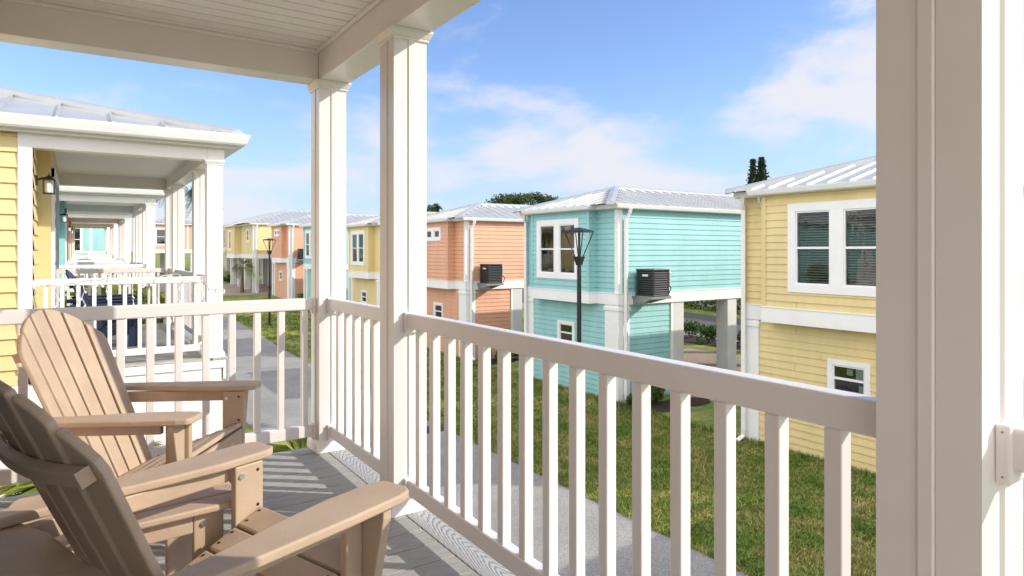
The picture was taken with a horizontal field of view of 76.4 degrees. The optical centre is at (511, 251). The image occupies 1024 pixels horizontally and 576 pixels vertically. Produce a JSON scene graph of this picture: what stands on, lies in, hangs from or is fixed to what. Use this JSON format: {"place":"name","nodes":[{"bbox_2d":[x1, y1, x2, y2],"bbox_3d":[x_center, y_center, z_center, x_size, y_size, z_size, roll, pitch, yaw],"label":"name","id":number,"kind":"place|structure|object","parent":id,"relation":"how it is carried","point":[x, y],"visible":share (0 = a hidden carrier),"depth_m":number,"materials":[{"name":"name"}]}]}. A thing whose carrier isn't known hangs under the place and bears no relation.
{"place":"outdoors","nodes":[
{"label":"outdoors","id":0,"kind":"place"},
{"bbox_2d":[223,282,271,295],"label":"driveway","id":1,"kind":"structure","parent":0,"point":[230,289],"depth_m":53.07,"materials":[{"name":"beige concrete"}]},
{"bbox_2d":[155,275,746,575],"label":"path","id":2,"kind":"structure","parent":0,"point":[701,564],"depth_m":11.26,"materials":[{"name":"concrete"}]},
{"bbox_2d":[427,425,443,433],"bbox_3d":[-1.893,4.219,15.245,0.700,0.162,0.440,0,0,-34],"label":"utility box","id":3,"kind":"object","parent":2,"relation":"in","point":[441,428],"visible":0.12,"depth_m":15.20,"materials":[{"name":"grey plastic"}]},
{"bbox_2d":[0,0,1023,251],"label":"sky","id":4,"kind":"structure","parent":0,"point":[560,98],"materials":[{"name":"blue"}]},
{"bbox_2d":[131,252,1023,575],"bbox_3d":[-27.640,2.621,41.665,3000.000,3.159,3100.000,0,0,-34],"label":"ground","id":5,"kind":"structure","parent":0,"point":[705,414],"depth_m":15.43,"materials":[{"name":"green plant"}]},
{"bbox_2d":[0,441,165,497],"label":"areca palm","id":6,"kind":"object","parent":5,"relation":"on","point":[10,490],"visible":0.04,"depth_m":4.66,"materials":[{"name":"green plant"}]},
{"bbox_2d":[75,228,104,258],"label":"cottage","id":7,"kind":"structure","parent":5,"relation":"on","point":[89,239],"depth_m":44.97,"materials":[{"name":"white paint"}]},
{"bbox_2d":[75,228,82,250],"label":"window frame","id":8,"kind":"structure","parent":7,"relation":"in","point":[78,233],"depth_m":44.94,"materials":[{"name":"white paint"}]},
{"bbox_2d":[73,226,109,268],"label":"cottage","id":9,"kind":"structure","parent":5,"relation":"on","point":[107,241],"depth_m":33.92,"materials":[{"name":"white wood"}]},
{"bbox_2d":[72,223,117,278],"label":"cottage","id":10,"kind":"structure","parent":5,"relation":"on","point":[113,227],"depth_m":27.31,"materials":[{"name":"white wood"}]},
{"bbox_2d":[72,226,73,258],"bbox_3d":[-18.848,0.012,27.962,0.031,2.127,1.940,0,0,-34],"label":"door","id":11,"kind":"structure","parent":10,"relation":"in","point":[72,226],"depth_m":27.15,"materials":[{"name":"white paint"}]},
{"bbox_2d":[68,212,132,291],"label":"cottage","id":12,"kind":"structure","parent":5,"relation":"on","point":[122,221],"depth_m":20.64,"materials":[{"name":"pink"}]},
{"bbox_2d":[70,221,71,259],"bbox_3d":[-14.436,0.126,21.312,0.031,2.127,1.940,0,0,-34],"label":"door","id":13,"kind":"structure","parent":12,"relation":"in","point":[70,221],"depth_m":20.50,"materials":[{"name":"white paint"}]},
{"bbox_2d":[59,277,163,323],"bbox_3d":[-7.143,2.389,11.895,2.886,3.839,2.018,0,0,-34],"label":"areca palm","id":14,"kind":"object","parent":5,"relation":"on","point":[103,290],"visible":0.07,"depth_m":12.04,"materials":[{"name":"green plant"}]},
{"bbox_2d":[59,186,164,323],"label":"cottage","id":15,"kind":"structure","parent":5,"relation":"on","point":[139,204],"depth_m":13.95,"materials":[{"name":"teal"}]},
{"bbox_2d":[65,207,67,297],"bbox_3d":[-10.025,0.134,14.662,0.031,2.127,1.940,0,0,-34],"label":"door","id":16,"kind":"structure","parent":15,"relation":"in","point":[66,211],"depth_m":13.86,"materials":[{"name":"white paint"}]},
{"bbox_2d":[0,87,250,497],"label":"cottage","id":17,"kind":"structure","parent":5,"relation":"on","point":[49,145],"depth_m":7.16,"materials":[{"name":"yellow"}]},
{"bbox_2d":[51,167,58,307],"bbox_3d":[-5.614,0.134,8.012,0.031,2.127,1.940,0,0,-34],"label":"door","id":18,"kind":"structure","parent":17,"relation":"in","point":[54,198],"depth_m":7.43,"materials":[{"name":"white paint"}]},
{"bbox_2d":[65,269,134,334],"bbox_3d":[-5.987,0.729,9.390,0.947,0.942,0.784,0,0,-29],"label":"adirondack chair","id":19,"kind":"object","parent":17,"relation":"on","point":[104,297],"visible":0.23,"depth_m":9.24,"materials":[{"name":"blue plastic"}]},
{"bbox_2d":[64,272,145,346],"bbox_3d":[-5.234,0.729,8.295,0.947,0.942,0.784,0,0,-26],"label":"adirondack chair","id":20,"kind":"object","parent":17,"relation":"on","point":[132,326],"visible":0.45,"depth_m":8.21,"materials":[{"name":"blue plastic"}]},
{"bbox_2d":[44,274,224,307],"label":"string lights","id":21,"kind":"object","parent":17,"relation":"attached to","point":[132,287],"visible":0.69,"depth_m":6.92,"materials":[{"name":"white metal"}]},
{"bbox_2d":[107,288,225,346],"bbox_3d":[-6.361,2.482,12.091,2.023,3.646,2.150,0,0,-34],"label":"areca palm","id":22,"kind":"object","parent":5,"relation":"on","point":[144,296],"visible":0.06,"depth_m":11.90,"materials":[{"name":"green plant"}]},
{"bbox_2d":[155,217,191,272],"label":"cottage","id":23,"kind":"structure","parent":5,"relation":"on","point":[160,235],"depth_m":62.92,"materials":[{"name":"white paint"}]},
{"bbox_2d":[155,228,164,244],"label":"window frame","id":24,"kind":"structure","parent":23,"relation":"in","point":[159,232],"depth_m":62.29,"materials":[{"name":"white paint"}]},
{"bbox_2d":[156,186,191,208],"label":"palm tree","id":25,"kind":"object","parent":5,"relation":"on","point":[189,193],"visible":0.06,"depth_m":75.54,"materials":[{"name":"green plant"}]},
{"bbox_2d":[185,189,223,217],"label":"palm tree","id":26,"kind":"object","parent":5,"relation":"on","point":[190,202],"visible":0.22,"depth_m":84.46,"materials":[{"name":"green plant"}]},
{"bbox_2d":[232,260,255,292],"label":"palm tree","id":27,"kind":"object","parent":5,"relation":"on","point":[243,269],"visible":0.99,"depth_m":50.94,"materials":[{"name":"green plant"}]},
{"bbox_2d":[223,212,275,273],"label":"stilt house","id":28,"kind":"structure","parent":5,"relation":"on","point":[227,264],"depth_m":72.93,"materials":[{"name":"white paint"}]},
{"bbox_2d":[223,210,310,292],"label":"stilt house","id":29,"kind":"structure","parent":5,"relation":"on","point":[245,240],"depth_m":53.67,"materials":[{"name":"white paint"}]},
{"bbox_2d":[228,230,230,250],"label":"window frame","id":30,"kind":"structure","parent":29,"relation":"in","point":[229,231],"depth_m":56.59,"materials":[{"name":"white paint"}]},
{"bbox_2d":[246,229,248,241],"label":"window frame","id":31,"kind":"structure","parent":29,"relation":"in","point":[247,230],"depth_m":52.88,"materials":[{"name":"white paint"}]},
{"bbox_2d":[263,238,275,324],"bbox_3d":[-12.901,1.624,34.643,0.500,4.615,0.500,0,0,36],"label":"lamp post","id":32,"kind":"object","parent":5,"relation":"on","point":[269,252],"visible":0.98,"depth_m":34.61,"materials":[{"name":"black metal"}]},
{"bbox_2d":[266,215,310,298],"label":"stilt house","id":33,"kind":"structure","parent":5,"relation":"on","point":[287,270],"depth_m":46.62,"materials":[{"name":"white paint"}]},
{"bbox_2d":[274,229,278,236],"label":"window frame","id":34,"kind":"structure","parent":33,"relation":"in","point":[275,230],"depth_m":47.75,"materials":[{"name":"white paint"}]},
{"bbox_2d":[298,249,302,258],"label":"air conditioner","id":35,"kind":"object","parent":33,"relation":"attached to","point":[300,253],"visible":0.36,"depth_m":45.81,"materials":[{"name":"grey metal"}]},
{"bbox_2d":[267,428,370,452],"bbox_3d":[-2.024,2.882,5.132,1.954,2.848,1.585,0,0,-34],"label":"areca palm","id":36,"kind":"object","parent":5,"relation":"on","point":[282,446],"visible":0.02,"depth_m":5.26,"materials":[{"name":"green plant"}]},
{"bbox_2d":[297,213,379,299],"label":"stilt house","id":37,"kind":"structure","parent":5,"relation":"on","point":[306,228],"depth_m":41.74,"materials":[{"name":"white paint"}]},
{"bbox_2d":[305,230,310,258],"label":"window frame","id":38,"kind":"structure","parent":37,"relation":"in","point":[307,231],"depth_m":41.24,"materials":[{"name":"white paint"}]},
{"bbox_2d":[346,212,436,329],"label":"stilt house","id":39,"kind":"structure","parent":5,"relation":"on","point":[363,260],"depth_m":33.41,"materials":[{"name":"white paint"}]},
{"bbox_2d":[351,230,364,265],"bbox_3d":[-7.761,-0.163,34.008,0.655,1.790,1.980,0,0,-34],"label":"window frame","id":40,"kind":"structure","parent":39,"relation":"in","point":[358,233],"depth_m":33.81,"materials":[{"name":"white paint"}]},
{"bbox_2d":[361,290,366,303],"bbox_3d":[-7.691,2.382,33.947,0.085,0.720,0.840,0,0,-34],"label":"window frame","id":41,"kind":"structure","parent":39,"relation":"in","point":[365,291],"depth_m":33.95,"materials":[{"name":"white paint"}]},
{"bbox_2d":[427,203,441,211],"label":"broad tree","id":42,"kind":"object","parent":5,"relation":"on","point":[434,208],"visible":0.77,"depth_m":79.45,"materials":[{"name":"green plant"}]},
{"bbox_2d":[427,202,530,360],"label":"stilt house","id":43,"kind":"structure","parent":5,"relation":"on","point":[464,243],"depth_m":25.80,"materials":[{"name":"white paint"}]},
{"bbox_2d":[427,227,440,240],"bbox_3d":[-3.217,-0.690,26.643,0.085,0.540,1.400,0,0,-34],"label":"window frame","id":44,"kind":"structure","parent":43,"relation":"in","point":[433,237],"depth_m":26.52,"materials":[{"name":"white paint"}]},
{"bbox_2d":[433,302,442,316],"bbox_3d":[-3.025,2.480,26.914,0.085,0.720,0.840,0,0,-34],"label":"window frame","id":45,"kind":"structure","parent":43,"relation":"in","point":[435,304],"depth_m":27.15,"materials":[{"name":"white paint"}]},
{"bbox_2d":[480,264,504,283],"bbox_3d":[-0.747,0.895,25.132,0.826,0.814,0.780,0,0,-34],"label":"air conditioner","id":46,"kind":"object","parent":43,"relation":"attached to","point":[491,273],"visible":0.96,"depth_m":24.82,"materials":[{"name":"grey metal"}]},
{"bbox_2d":[472,358,518,365],"bbox_3d":[-0.874,4.155,24.652,2.640,0.070,1.205,0,0,-34],"label":"mulch bed","id":47,"kind":"object","parent":5,"relation":"on","point":[493,362],"visible":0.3,"depth_m":24.64,"materials":[{"name":"brown soil"}]},
{"bbox_2d":[0,0,1023,575],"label":"cottage","id":48,"kind":"structure","parent":5,"relation":"on","point":[938,416],"depth_m":1.94,"materials":[{"name":"white"}]},
{"bbox_2d":[8,481,230,575],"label":"side table","id":49,"kind":"object","parent":48,"relation":"on","point":[189,528],"visible":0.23,"depth_m":2.04,"materials":[{"name":"brown wood"}]},
{"bbox_2d":[12,309,260,482],"bbox_3d":[-1.719,0.729,2.889,0.947,0.942,0.784,0,0,-1],"label":"adirondack chair","id":50,"kind":"object","parent":48,"relation":"on","point":[85,393],"visible":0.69,"depth_m":2.91,"materials":[{"name":"brown wood"}]},
{"bbox_2d":[0,380,408,575],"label":"adirondack chair","id":51,"kind":"object","parent":48,"relation":"on","point":[90,502],"visible":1,"depth_m":1.50,"materials":[{"name":"brown wood"}]},
{"bbox_2d":[484,191,557,204],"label":"broad tree","id":52,"kind":"object","parent":5,"relation":"on","point":[526,198],"visible":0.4,"depth_m":73.79,"materials":[{"name":"green plant"}]},
{"bbox_2d":[564,227,593,342],"bbox_3d":[1.520,1.833,14.749,0.500,4.735,0.500,0,0,36],"label":"lamp post","id":53,"kind":"object","parent":5,"relation":"on","point":[578,259],"visible":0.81,"depth_m":14.71,"materials":[{"name":"black metal"}]},
{"bbox_2d":[513,186,740,403],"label":"stilt house","id":54,"kind":"structure","parent":5,"relation":"on","point":[691,241],"depth_m":19.28,"materials":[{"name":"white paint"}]},
{"bbox_2d":[537,218,578,279],"bbox_3d":[1.614,-0.065,19.875,0.655,1.790,2.060,0,0,-34],"label":"window frame","id":55,"kind":"structure","parent":54,"relation":"in","point":[564,266],"depth_m":20.02,"materials":[{"name":"white paint"}]},
{"bbox_2d":[557,320,574,341],"bbox_3d":[1.663,2.480,19.848,0.085,0.720,0.840,0,0,-34],"label":"window frame","id":56,"kind":"structure","parent":54,"relation":"in","point":[559,322],"depth_m":19.91,"materials":[{"name":"white paint"}]},
{"bbox_2d":[636,268,671,296],"bbox_3d":[3.941,0.895,18.065,0.826,0.814,0.780,0,0,-34],"label":"air conditioner","id":57,"kind":"object","parent":54,"relation":"attached to","point":[651,282],"visible":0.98,"depth_m":17.77,"materials":[{"name":"grey metal"}]},
{"bbox_2d":[616,401,669,414],"bbox_3d":[3.617,4.155,17.435,2.374,0.070,1.283,0,0,-34],"label":"mulch bed","id":58,"kind":"object","parent":5,"relation":"on","point":[661,406],"visible":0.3,"depth_m":17.28,"materials":[{"name":"brown soil"}]},
{"bbox_2d":[624,392,631,406],"bbox_3d":[3.209,4.010,17.380,0.434,0.492,0.432,0,0,-34],"label":"shrub","id":59,"kind":"object","parent":58,"relation":"on","point":[629,399],"visible":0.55,"depth_m":17.30,"materials":[{"name":"green plant"}]},
{"bbox_2d":[651,386,664,404],"bbox_3d":[3.816,3.890,17.739,0.827,0.739,0.863,0,0,-21],"label":"shrub","id":60,"kind":"object","parent":58,"relation":"on","point":[657,393],"visible":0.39,"depth_m":17.50,"materials":[{"name":"green plant"}]},
{"bbox_2d":[664,397,710,406],"bbox_3d":[4.820,4.155,18.068,1.868,0.070,0.985,0,0,-34],"label":"mulch bed","id":61,"kind":"object","parent":5,"relation":"on","point":[696,401],"visible":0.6,"depth_m":18.04,"materials":[{"name":"brown soil"}]},
{"bbox_2d":[684,298,740,312],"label":"hedge","id":62,"kind":"object","parent":5,"relation":"on","point":[704,303],"visible":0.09,"depth_m":45.04,"materials":[{"name":"green plant"}]},
{"bbox_2d":[684,336,740,349],"bbox_3d":[9.353,4.155,29.632,1.998,0.070,8.742,0,0,-34],"label":"mulch bed","id":63,"kind":"object","parent":5,"relation":"on","point":[688,339],"visible":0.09,"depth_m":29.83,"materials":[{"name":"brown soil"}]},
{"bbox_2d":[684,319,700,337],"bbox_3d":[8.634,3.758,31.178,1.104,1.002,1.052,0,0,-34],"label":"shrub","id":64,"kind":"object","parent":63,"relation":"on","point":[691,326],"visible":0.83,"depth_m":30.99,"materials":[{"name":"green plant"}]},
{"bbox_2d":[695,323,715,343],"bbox_3d":[8.873,3.748,29.368,1.143,1.028,1.367,0,0,40],"label":"shrub","id":65,"kind":"object","parent":63,"relation":"on","point":[709,331],"visible":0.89,"depth_m":29.28,"materials":[{"name":"green plant"}]},
{"bbox_2d":[736,329,740,343],"bbox_3d":[10.327,3.748,28.468,1.291,1.027,1.290,0,0,-34],"label":"shrub","id":66,"kind":"object","parent":63,"relation":"on","point":[738,338],"visible":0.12,"depth_m":28.50,"materials":[{"name":"green plant"}]},
{"bbox_2d":[687,298,740,310],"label":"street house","id":67,"kind":"structure","parent":5,"relation":"on","point":[710,305],"depth_m":47.20,"materials":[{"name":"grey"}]},
{"bbox_2d":[746,158,759,184],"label":"norfolk pine","id":68,"kind":"object","parent":5,"relation":"on","point":[752,175],"visible":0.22,"depth_m":79.78,"materials":[{"name":"green plant"}]},
{"bbox_2d":[755,156,770,181],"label":"norfolk pine","id":69,"kind":"object","parent":5,"relation":"on","point":[762,170],"visible":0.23,"depth_m":79.86,"materials":[{"name":"green plant"}]},
{"bbox_2d":[725,156,1023,473],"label":"stilt house","id":70,"kind":"structure","parent":5,"relation":"on","point":[808,277],"depth_m":13.13,"materials":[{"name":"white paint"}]},
{"bbox_2d":[788,198,875,296],"bbox_3d":[6.451,-0.065,12.584,0.655,1.790,2.060,0,0,-34],"label":"window frame","id":71,"kind":"structure","parent":70,"relation":"in","point":[841,236],"depth_m":12.64,"materials":[{"name":"white paint"}]},
{"bbox_2d":[827,358,870,395],"bbox_3d":[6.737,2.480,12.714,0.655,0.720,0.840,0,0,-34],"label":"window frame","id":72,"kind":"structure","parent":70,"relation":"in","point":[852,384],"depth_m":12.72,"materials":[{"name":"white paint"}]},
{"bbox_2d":[522,288,740,335],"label":"street","id":73,"kind":"structure","parent":0,"point":[701,319],"depth_m":40.00,"materials":[{"name":"grey asphalt"}]},
{"bbox_2d":[522,303,740,341],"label":"pavement","id":74,"kind":"structure","parent":0,"point":[684,332],"depth_m":32.80,"materials":[{"name":"concrete"}]},
{"bbox_2d":[684,348,740,402],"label":"driveway","id":75,"kind":"structure","parent":0,"point":[700,357],"depth_m":25.42,"materials":[{"name":"beige concrete"}]}
]}

